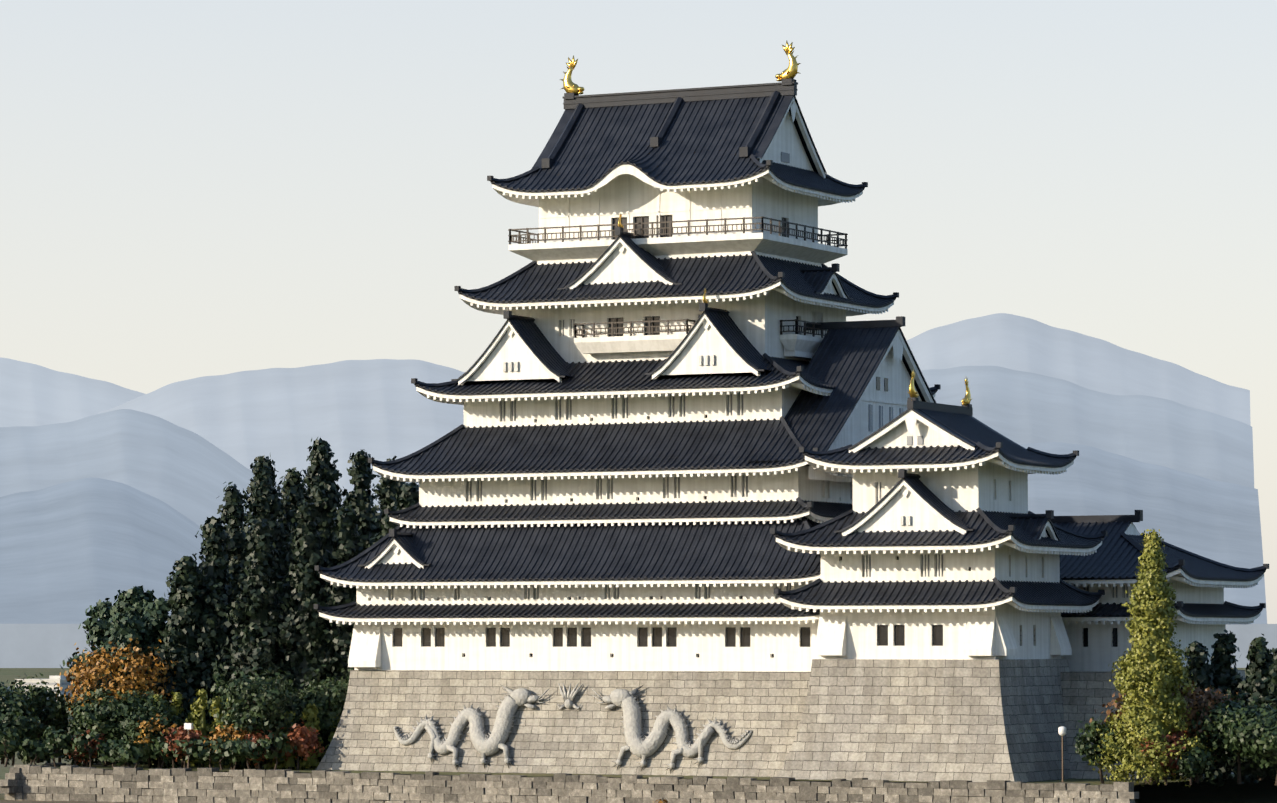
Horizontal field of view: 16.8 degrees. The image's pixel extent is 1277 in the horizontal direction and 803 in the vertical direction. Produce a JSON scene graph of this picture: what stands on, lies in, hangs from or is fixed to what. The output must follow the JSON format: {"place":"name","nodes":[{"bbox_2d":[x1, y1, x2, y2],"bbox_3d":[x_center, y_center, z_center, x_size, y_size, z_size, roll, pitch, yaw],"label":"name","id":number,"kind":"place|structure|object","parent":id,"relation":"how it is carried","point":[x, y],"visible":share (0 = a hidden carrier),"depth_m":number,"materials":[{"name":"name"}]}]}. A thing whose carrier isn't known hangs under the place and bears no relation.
{"place":"outdoors","nodes":[
{"label":"outdoors","id":0,"kind":"place"},
{"bbox_2d":[18,682,74,699],"bbox_3d":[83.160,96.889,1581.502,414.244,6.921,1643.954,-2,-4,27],"label":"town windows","id":1,"kind":"structure","parent":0,"point":[31,683],"depth_m":966.60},
{"bbox_2d":[0,800,127,802],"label":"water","id":2,"kind":"structure","parent":0,"point":[15,801],"depth_m":358.91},
{"bbox_2d":[0,357,144,426],"bbox_3d":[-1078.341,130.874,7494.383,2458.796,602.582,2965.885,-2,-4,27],"label":"mountain","id":3,"kind":"structure","parent":0,"point":[31,394],"depth_m":8486.44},
{"bbox_2d":[0,478,204,623],"bbox_3d":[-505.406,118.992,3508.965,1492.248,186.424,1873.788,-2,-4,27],"label":"mountain","id":4,"kind":"structure","parent":0,"point":[71,552],"depth_m":3428.59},
{"bbox_2d":[0,409,282,526],"bbox_3d":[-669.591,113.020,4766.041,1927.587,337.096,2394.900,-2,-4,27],"label":"mountain","id":5,"kind":"structure","parent":0,"point":[186,472],"depth_m":5278.33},
{"bbox_2d":[95,359,464,512],"bbox_3d":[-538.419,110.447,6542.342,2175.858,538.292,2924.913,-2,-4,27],"label":"mountain","id":6,"kind":"structure","parent":0,"point":[383,410],"depth_m":7186.88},
{"bbox_2d":[0,668,1276,802],"bbox_3d":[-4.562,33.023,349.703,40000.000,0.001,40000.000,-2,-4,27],"label":"ground","id":7,"kind":"structure","parent":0,"point":[1264,790],"depth_m":401.76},
{"bbox_2d":[7,675,78,699],"bbox_3d":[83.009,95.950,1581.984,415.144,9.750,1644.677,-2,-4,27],"label":"town buildings","id":8,"kind":"structure","parent":7,"relation":"on","point":[56,679],"depth_m":966.47,"materials":[{"name":"white"}]},
{"bbox_2d":[0,624,1276,667],"bbox_3d":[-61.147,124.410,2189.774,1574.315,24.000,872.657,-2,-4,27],"label":"valley haze","id":9,"kind":"object","parent":7,"relation":"on","point":[37,646],"depth_m":2182.16,"materials":[{"name":"blue"}]},
{"bbox_2d":[0,0,1276,623],"label":"sky","id":10,"kind":"structure","parent":0,"point":[190,189],"materials":[{"name":"white"}]},
{"bbox_2d":[57,761,1251,784],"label":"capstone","id":11,"kind":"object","parent":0,"point":[1090,781],"depth_m":346.47,"materials":[{"name":"grey stone"}]},
{"bbox_2d":[0,761,1138,802],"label":"wall","id":12,"kind":"structure","parent":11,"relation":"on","point":[468,791],"depth_m":343.35,"materials":[{"name":"beige stone"}]},
{"bbox_2d":[60,718,1189,774],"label":"shrubs","id":13,"kind":"object","parent":11,"relation":"on","point":[302,741],"visible":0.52,"depth_m":357.91,"materials":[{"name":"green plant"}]},
{"bbox_2d":[0,665,1276,779],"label":"green foliage","id":14,"kind":"object","parent":11,"relation":"on","point":[20,713],"visible":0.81,"depth_m":361.57,"materials":[{"name":"green plant"}]},
{"bbox_2d":[1089,679,1246,766],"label":"foliage","id":15,"kind":"object","parent":14,"relation":"on","point":[1195,701],"visible":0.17,"depth_m":323.97,"materials":[{"name":"green plant"}]},
{"bbox_2d":[151,528,1215,787],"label":"foliage","id":16,"kind":"object","parent":11,"relation":"on","point":[1153,668],"visible":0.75,"depth_m":321.79,"materials":[{"name":"green plant"}]},
{"bbox_2d":[135,437,1276,787],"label":"conifer trees","id":17,"kind":"object","parent":11,"relation":"on","point":[245,595],"visible":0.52,"depth_m":374.42,"materials":[{"name":"green plant"}]},
{"bbox_2d":[316,670,1245,779],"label":"stone base","id":18,"kind":"object","parent":11,"relation":"on","point":[548,736],"visible":0.31,"depth_m":348.67,"materials":[{"name":"beige stone"}]},
{"bbox_2d":[393,683,752,772],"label":"dragon relief","id":19,"kind":"object","parent":18,"relation":"on","point":[639,745],"visible":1,"depth_m":349.49,"materials":[{"name":"stone"}]},
{"bbox_2d":[319,97,1263,671],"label":"white walls","id":20,"kind":"structure","parent":18,"relation":"on","point":[1003,627],"depth_m":352.89,"materials":[{"name":"paint"}]},
{"bbox_2d":[508,215,847,337],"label":"balcony railing","id":21,"kind":"object","parent":20,"relation":"on","point":[828,240],"visible":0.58,"depth_m":360.04,"materials":[{"name":"brown wood"}]},
{"bbox_2d":[370,152,1127,657],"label":"windows","id":22,"kind":"structure","parent":20,"relation":"attached to","point":[730,635],"depth_m":351.89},
{"bbox_2d":[314,79,1268,617],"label":"roof tiles","id":23,"kind":"object","parent":20,"relation":"on","point":[702,135],"visible":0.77,"depth_m":354.28,"materials":[{"name":"black tile"}]},
{"bbox_2d":[560,40,972,405],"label":"roof ornaments","id":24,"kind":"object","parent":23,"relation":"on","point":[789,72],"visible":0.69,"depth_m":363.78,"materials":[{"name":"gold metal"}]},
{"bbox_2d":[777,659,1071,781],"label":"turret stone base","id":25,"kind":"object","parent":11,"relation":"on","point":[925,720],"visible":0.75,"depth_m":331.87,"materials":[{"name":"beige stone"}]},
{"bbox_2d":[1062,736,1063,781],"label":"lamp pole","id":26,"kind":"object","parent":11,"relation":"on","point":[1062,762],"visible":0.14,"depth_m":322.99,"materials":[{"name":"grey metal"}]},
{"bbox_2d":[1058,726,1065,735],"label":"lamp head","id":27,"kind":"object","parent":26,"relation":"attached to","point":[1061,730],"visible":1,"depth_m":322.94},
{"bbox_2d":[907,313,1250,425],"bbox_3d":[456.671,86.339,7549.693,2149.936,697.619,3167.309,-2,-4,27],"label":"mountain","id":28,"kind":"structure","parent":0,"point":[1014,342],"depth_m":8589.43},
{"bbox_2d":[921,366,1253,487],"bbox_3d":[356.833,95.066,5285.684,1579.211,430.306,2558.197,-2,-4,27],"label":"mountain","id":29,"kind":"structure","parent":0,"point":[1019,407],"depth_m":5945.89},
{"bbox_2d":[1019,442,1266,623],"bbox_3d":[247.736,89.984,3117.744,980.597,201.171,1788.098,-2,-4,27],"label":"mountain","id":30,"kind":"structure","parent":0,"point":[1217,521],"depth_m":3328.89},
{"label":"lamp pole","id":31,"kind":"object","parent":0,"visible":0},
{"bbox_2d":[184,723,192,729],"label":"sign board","id":32,"kind":"object","parent":31,"relation":"attached to","point":[188,726],"visible":1,"depth_m":359.40,"materials":[{"name":"white"}]},
{"label":"field grass","id":33,"kind":"object","parent":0,"visible":0},
{"bbox_2d":[1,500,1276,785],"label":"shrubs","id":34,"kind":"object","parent":33,"relation":"on","point":[259,764],"visible":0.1,"depth_m":360.22,"materials":[{"name":"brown plant"}]},
{"bbox_2d":[60,585,172,692],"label":"tree","id":35,"kind":"object","parent":34,"relation":"attached to","point":[122,620],"visible":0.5,"depth_m":378.97,"materials":[{"name":"green plant"}]},
{"bbox_2d":[55,637,669,802],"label":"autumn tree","id":36,"kind":"object","parent":34,"relation":"attached to","point":[87,673],"visible":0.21,"depth_m":371.67,"materials":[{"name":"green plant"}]}
]}

